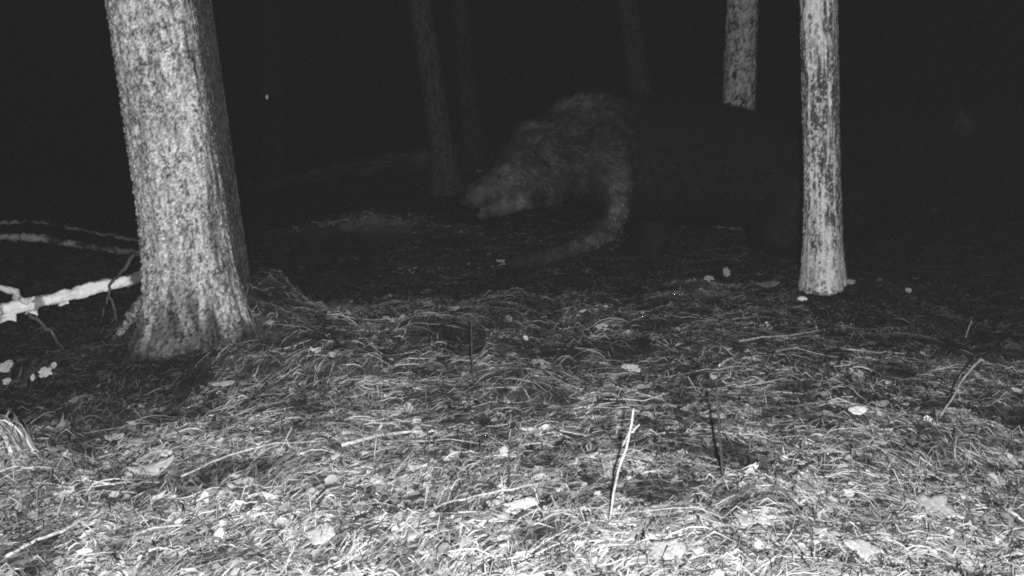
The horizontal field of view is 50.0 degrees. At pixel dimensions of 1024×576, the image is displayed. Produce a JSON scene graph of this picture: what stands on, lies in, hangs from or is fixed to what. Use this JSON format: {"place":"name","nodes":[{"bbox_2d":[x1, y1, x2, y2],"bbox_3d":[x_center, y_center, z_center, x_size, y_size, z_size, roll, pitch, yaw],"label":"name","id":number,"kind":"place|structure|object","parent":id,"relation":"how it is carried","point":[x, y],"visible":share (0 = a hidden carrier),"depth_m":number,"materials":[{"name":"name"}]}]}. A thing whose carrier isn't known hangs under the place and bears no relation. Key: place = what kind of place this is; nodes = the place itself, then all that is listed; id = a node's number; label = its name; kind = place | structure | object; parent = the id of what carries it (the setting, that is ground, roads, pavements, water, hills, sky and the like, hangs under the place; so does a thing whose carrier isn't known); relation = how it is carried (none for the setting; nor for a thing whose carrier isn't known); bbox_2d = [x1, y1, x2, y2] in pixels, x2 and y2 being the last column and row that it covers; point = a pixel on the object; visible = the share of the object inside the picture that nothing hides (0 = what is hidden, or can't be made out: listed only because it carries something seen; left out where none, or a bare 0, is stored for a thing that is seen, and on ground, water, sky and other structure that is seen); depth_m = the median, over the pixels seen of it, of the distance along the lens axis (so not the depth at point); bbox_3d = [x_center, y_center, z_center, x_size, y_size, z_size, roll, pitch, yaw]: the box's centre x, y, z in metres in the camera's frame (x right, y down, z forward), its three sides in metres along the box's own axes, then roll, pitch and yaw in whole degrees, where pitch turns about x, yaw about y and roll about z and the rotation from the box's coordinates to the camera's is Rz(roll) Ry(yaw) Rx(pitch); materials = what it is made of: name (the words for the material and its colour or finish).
{"place":"outdoors","nodes":[
{"label":"outdoors","id":0,"kind":"place"},
{"bbox_2d":[0,94,1023,575],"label":"ground","id":1,"kind":"structure","parent":0,"point":[70,155],"depth_m":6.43,"materials":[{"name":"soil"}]},
{"bbox_2d":[0,359,13,372],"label":"fallen leaf","id":2,"kind":"object","parent":1,"relation":"on","point":[5,364],"visible":1,"depth_m":3.89,"materials":[{"name":"grey plant"}]},
{"bbox_2d":[2,377,11,384],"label":"fallen leaf","id":3,"kind":"object","parent":1,"relation":"on","point":[6,380],"visible":0.92,"depth_m":3.79,"materials":[{"name":"grey plant"}]},
{"bbox_2d":[0,410,39,459],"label":"grass tuft","id":4,"kind":"object","parent":1,"relation":"on","point":[5,432],"visible":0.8,"depth_m":2.82,"materials":[{"name":"white plant"}]},
{"bbox_2d":[38,366,52,377],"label":"fallen leaf","id":5,"kind":"object","parent":1,"relation":"on","point":[45,371],"visible":1,"depth_m":3.77,"materials":[{"name":"grey plant"}]},
{"bbox_2d":[26,312,72,365],"bbox_3d":[-1.729,0.194,4.181,0.078,0.116,0.693,-6,11,-35],"label":"bent twig","id":6,"kind":"object","parent":1,"relation":"on","point":[32,317],"visible":0.75,"depth_m":4.38,"materials":[{"name":"grey wood"}]},
{"bbox_2d":[4,510,100,558],"bbox_3d":[-0.959,0.519,2.331,0.037,0.026,0.264,4,10,24],"label":"fallen twig","id":7,"kind":"object","parent":1,"relation":"on","point":[50,535],"visible":0.98,"depth_m":2.30,"materials":[{"name":"white wood"}]},
{"bbox_2d":[50,362,56,368],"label":"fallen leaf","id":8,"kind":"object","parent":1,"relation":"on","point":[52,364],"visible":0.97,"depth_m":3.85,"materials":[{"name":"grey plant"}]},
{"bbox_2d":[0,220,138,241],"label":"fallen branch","id":9,"kind":"object","parent":1,"relation":"on","point":[41,222],"visible":0.98,"depth_m":8.12,"materials":[{"name":"grey wood"}]},
{"bbox_2d":[0,270,140,322],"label":"birch log","id":10,"kind":"object","parent":1,"relation":"on","point":[10,310],"visible":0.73,"depth_m":4.52,"materials":[{"name":"white wood"}]},
{"bbox_2d":[100,254,135,347],"bbox_3d":[-1.615,0.063,4.423,0.154,0.318,0.722,-2,9,-14],"label":"hanging twig","id":11,"kind":"object","parent":10,"relation":"hanging from","point":[126,266],"visible":0.84,"depth_m":4.67,"materials":[{"name":"grey wood"}]},
{"bbox_2d":[104,433,123,440],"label":"fallen leaf","id":12,"kind":"object","parent":1,"relation":"on","point":[113,436],"visible":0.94,"depth_m":3.13,"materials":[{"name":"grey plant"}]},
{"bbox_2d":[129,438,142,445],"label":"fallen leaf","id":13,"kind":"object","parent":1,"relation":"on","point":[136,440],"visible":1,"depth_m":3.00,"materials":[{"name":"grey plant"}]},
{"bbox_2d":[125,455,173,475],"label":"fallen leaf","id":14,"kind":"object","parent":1,"relation":"on","point":[155,466],"visible":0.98,"depth_m":2.76,"materials":[{"name":"grey plant"}]},
{"bbox_2d":[121,524,185,566],"bbox_3d":[-0.787,0.541,2.327,0.079,0.013,0.224,3,9,17],"label":"fallen twig","id":15,"kind":"object","parent":1,"relation":"on","point":[139,533],"visible":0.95,"depth_m":2.38,"materials":[{"name":"white wood"}]},
{"bbox_2d":[160,449,171,455],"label":"fallen leaf","id":16,"kind":"object","parent":1,"relation":"on","point":[167,452],"visible":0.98,"depth_m":2.91,"materials":[{"name":"grey plant"}]},
{"bbox_2d":[104,0,266,360],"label":"spruce tree","id":17,"kind":"object","parent":1,"relation":"on","point":[194,267],"visible":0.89,"depth_m":3.94,"materials":[{"name":"grey plant"}]},
{"bbox_2d":[213,527,223,541],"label":"fallen leaf","id":18,"kind":"object","parent":1,"relation":"on","point":[219,531],"visible":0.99,"depth_m":2.35,"materials":[{"name":"white plant"}]},
{"bbox_2d":[210,380,234,386],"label":"fallen leaf","id":19,"kind":"object","parent":1,"relation":"on","point":[224,383],"visible":0.99,"depth_m":3.65,"materials":[{"name":"white plant"}]},
{"bbox_2d":[227,475,253,487],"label":"fallen leaf","id":20,"kind":"object","parent":1,"relation":"on","point":[244,480],"visible":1,"depth_m":2.68,"materials":[{"name":"grey plant"}]},
{"bbox_2d":[180,440,324,476],"bbox_3d":[-0.679,0.434,2.868,0.389,0.040,0.059,-6,10,-32],"label":"fallen twig","id":21,"kind":"object","parent":1,"relation":"on","point":[206,464],"visible":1,"depth_m":2.87,"materials":[{"name":"grey wood"}]},
{"bbox_2d":[258,0,267,218],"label":"sapling","id":22,"kind":"object","parent":1,"relation":"on","point":[266,96],"visible":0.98,"depth_m":9.28,"materials":[{"name":"grey wood"}]},
{"bbox_2d":[304,520,335,544],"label":"fallen leaf","id":23,"kind":"object","parent":1,"relation":"on","point":[314,534],"visible":1,"depth_m":2.26,"materials":[{"name":"white plant"}]},
{"bbox_2d":[341,430,419,446],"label":"fallen twig","id":24,"kind":"object","parent":1,"relation":"on","point":[358,440],"visible":0.98,"depth_m":3.04,"materials":[{"name":"white wood"}]},
{"bbox_2d":[403,402,414,413],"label":"fallen leaf","id":25,"kind":"object","parent":1,"relation":"on","point":[409,404],"visible":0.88,"depth_m":3.38,"materials":[{"name":"white plant"}]},
{"bbox_2d":[408,0,464,195],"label":"pine tree","id":26,"kind":"object","parent":1,"relation":"on","point":[446,178],"visible":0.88,"depth_m":10.08,"materials":[{"name":"grey plant"}]},
{"bbox_2d":[451,0,486,158],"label":"pine tree","id":27,"kind":"object","parent":1,"relation":"on","point":[472,143],"visible":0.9,"depth_m":11.13,"materials":[{"name":"grey plant"}]},
{"bbox_2d":[471,320,474,392],"bbox_3d":[-0.124,0.233,3.486,0.012,0.268,0.008,0,9,0],"label":"standing stick","id":28,"kind":"object","parent":1,"relation":"on","point":[472,358],"visible":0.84,"depth_m":3.48,"materials":[{"name":"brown wood"}]},
{"bbox_2d":[405,477,565,519],"bbox_3d":[-0.079,0.479,2.535,0.494,0.041,0.094,-8,12,-43],"label":"fallen twig","id":29,"kind":"object","parent":1,"relation":"on","point":[464,499],"visible":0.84,"depth_m":2.56,"materials":[{"name":"white wood"}]},
{"bbox_2d":[483,498,505,508],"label":"fallen leaf","id":30,"kind":"object","parent":1,"relation":"on","point":[497,501],"visible":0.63,"depth_m":2.53,"materials":[{"name":"white plant"}]},
{"bbox_2d":[499,446,508,455],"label":"fallen leaf","id":31,"kind":"object","parent":1,"relation":"on","point":[504,450],"visible":0.99,"depth_m":2.80,"materials":[{"name":"white plant"}]},
{"bbox_2d":[501,496,537,513],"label":"fallen leaf","id":32,"kind":"object","parent":1,"relation":"on","point":[515,504],"visible":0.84,"depth_m":2.42,"materials":[{"name":"white plant"}]},
{"bbox_2d":[505,498,558,525],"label":"twig","id":33,"kind":"object","parent":1,"relation":"on","point":[518,515],"visible":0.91,"depth_m":2.37,"materials":[{"name":"grey wood"}]},
{"bbox_2d":[532,358,544,363],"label":"fallen leaf","id":34,"kind":"object","parent":1,"relation":"on","point":[539,359],"visible":0.66,"depth_m":3.76,"materials":[{"name":"grey plant"}]},
{"bbox_2d":[514,366,570,390],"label":"fallen twig","id":35,"kind":"object","parent":1,"relation":"on","point":[534,369],"visible":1,"depth_m":3.57,"materials":[{"name":"grey wood"}]},
{"bbox_2d":[594,323,607,328],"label":"fallen leaf","id":36,"kind":"object","parent":1,"relation":"on","point":[599,326],"visible":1,"depth_m":4.26,"materials":[{"name":"grey plant"}]},
{"bbox_2d":[609,408,639,530],"bbox_3d":[0.246,0.417,2.409,0.075,0.313,0.026,4,10,25],"label":"standing stick","id":37,"kind":"object","parent":1,"relation":"on","point":[620,464],"visible":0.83,"depth_m":2.40,"materials":[{"name":"white wood"}]},
{"bbox_2d":[621,363,640,371],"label":"fallen leaf","id":38,"kind":"object","parent":1,"relation":"on","point":[635,367],"visible":0.99,"depth_m":3.77,"materials":[{"name":"white plant"}]},
{"bbox_2d":[616,0,652,95],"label":"pine tree","id":39,"kind":"object","parent":1,"relation":"on","point":[636,63],"visible":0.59,"depth_m":11.84,"materials":[{"name":"grey plant"}]},
{"bbox_2d":[645,537,686,561],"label":"fallen leaf","id":40,"kind":"object","parent":1,"relation":"on","point":[657,547],"visible":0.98,"depth_m":2.23,"materials":[{"name":"white plant"}]},
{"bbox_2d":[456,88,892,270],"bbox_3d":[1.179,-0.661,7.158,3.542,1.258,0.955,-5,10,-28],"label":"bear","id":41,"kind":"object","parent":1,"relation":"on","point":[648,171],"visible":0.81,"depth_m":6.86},
{"bbox_2d":[704,275,713,281],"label":"fallen leaf","id":42,"kind":"object","parent":1,"relation":"on","point":[708,278],"visible":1,"depth_m":6.09,"materials":[{"name":"grey plant"}]},
{"bbox_2d":[696,388,725,485],"bbox_3d":[0.468,0.374,2.611,0.099,0.272,0.020,-5,10,-30],"label":"standing stick","id":43,"kind":"object","parent":1,"relation":"on","point":[717,393],"visible":0.92,"depth_m":2.62,"materials":[{"name":"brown wood"}]},
{"bbox_2d":[723,267,729,276],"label":"fallen leaf","id":44,"kind":"object","parent":1,"relation":"on","point":[726,271],"visible":1,"depth_m":6.37,"materials":[{"name":"grey plant"}]},
{"bbox_2d":[718,357,734,366],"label":"fallen twig","id":45,"kind":"object","parent":1,"relation":"on","point":[722,363],"visible":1,"depth_m":3.77,"materials":[{"name":"grey wood"}]},
{"bbox_2d":[708,0,757,230],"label":"pine tree","id":46,"kind":"object","parent":1,"relation":"on","point":[740,60],"visible":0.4,"depth_m":8.72,"materials":[{"name":"grey plant"}]},
{"bbox_2d":[733,509,753,523],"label":"fallen leaf","id":47,"kind":"object","parent":1,"relation":"on","point":[742,519],"visible":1,"depth_m":2.44,"materials":[{"name":"grey plant"}]},
{"bbox_2d":[747,512,773,524],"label":"fallen leaf","id":48,"kind":"object","parent":1,"relation":"on","point":[762,519],"visible":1,"depth_m":2.43,"materials":[{"name":"white plant"}]},
{"bbox_2d":[757,280,779,286],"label":"fallen leaf","id":49,"kind":"object","parent":1,"relation":"on","point":[767,284],"visible":1,"depth_m":5.91,"materials":[{"name":"grey plant"}]},
{"bbox_2d":[738,319,821,341],"bbox_3d":[1.054,0.170,4.225,0.420,0.046,0.090,-6,11,-33],"label":"fallen twig","id":50,"kind":"object","parent":1,"relation":"on","point":[780,335],"visible":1,"depth_m":4.17,"materials":[{"name":"grey wood"}]},
{"bbox_2d":[787,461,813,481],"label":"fallen twig","id":51,"kind":"object","parent":1,"relation":"on","point":[800,469],"visible":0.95,"depth_m":2.80,"materials":[{"name":"grey wood"}]},
{"bbox_2d":[797,296,807,300],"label":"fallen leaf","id":52,"kind":"object","parent":1,"relation":"on","point":[801,298],"visible":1,"depth_m":4.92,"materials":[{"name":"white plant"}]},
{"bbox_2d":[798,0,847,295],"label":"birch tree","id":53,"kind":"object","parent":1,"relation":"on","point":[823,268],"visible":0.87,"depth_m":5.72,"materials":[{"name":"pale bark"},{"name":"leaf"}]},
{"bbox_2d":[823,531,857,568],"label":"fallen twig","id":54,"kind":"object","parent":1,"relation":"on","point":[835,543],"visible":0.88,"depth_m":2.31,"materials":[{"name":"white wood"}]},
{"bbox_2d":[846,279,855,283],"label":"fallen leaf","id":55,"kind":"object","parent":1,"relation":"on","point":[849,281],"visible":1,"depth_m":5.87,"materials":[{"name":"grey plant"}]},
{"bbox_2d":[843,538,881,561],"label":"fallen leaf","id":56,"kind":"object","parent":1,"relation":"on","point":[861,547],"visible":0.96,"depth_m":2.29,"materials":[{"name":"white plant"}]},
{"bbox_2d":[839,348,905,353],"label":"fallen twig","id":57,"kind":"object","parent":1,"relation":"on","point":[869,351],"visible":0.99,"depth_m":3.97,"materials":[{"name":"grey wood"}]},
{"bbox_2d":[862,439,888,445],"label":"fallen leaf","id":58,"kind":"object","parent":1,"relation":"on","point":[882,442],"visible":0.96,"depth_m":2.99,"materials":[{"name":"grey plant"}]},
{"bbox_2d":[873,400,888,406],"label":"fallen leaf","id":59,"kind":"object","parent":1,"relation":"on","point":[883,403],"visible":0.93,"depth_m":3.32,"materials":[{"name":"grey plant"}]},
{"bbox_2d":[893,492,959,522],"bbox_3d":[0.970,0.511,2.556,0.138,0.046,0.088,0,9,0],"label":"fallen leaf","id":60,"kind":"object","parent":1,"relation":"on","point":[938,502],"visible":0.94,"depth_m":2.57,"materials":[{"name":"grey plant"}]},
{"bbox_2d":[938,358,981,419],"bbox_3d":[1.308,0.311,3.215,0.126,0.218,0.010,0,9,0],"label":"standing stick","id":61,"kind":"object","parent":1,"relation":"on","point":[957,388],"visible":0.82,"depth_m":3.21,"materials":[{"name":"grey wood"}]},
{"bbox_2d":[949,108,977,135],"bbox_3d":[4.514,-1.614,10.974,0.260,0.355,0.260,0,9,0],"label":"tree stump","id":62,"kind":"object","parent":1,"relation":"on","point":[963,124],"visible":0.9,"depth_m":10.88,"materials":[{"name":"grey plant"}]},
{"bbox_2d":[965,321,971,337],"bbox_3d":[1.906,0.196,4.595,0.034,0.118,0.011,0,9,0],"label":"standing stick","id":63,"kind":"object","parent":1,"relation":"on","point":[968,330],"visible":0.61,"depth_m":4.59,"materials":[{"name":"grey wood"}]},
{"bbox_2d":[997,493,1023,521],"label":"fallen twig","id":64,"kind":"object","parent":1,"relation":"on","point":[1010,511],"visible":0.94,"depth_m":2.54,"materials":[{"name":"white wood"}]},
{"bbox_2d":[0,0,1023,125],"label":"sky","id":65,"kind":"structure","parent":0,"point":[345,62],"materials":[{"name":"black"}]}
]}

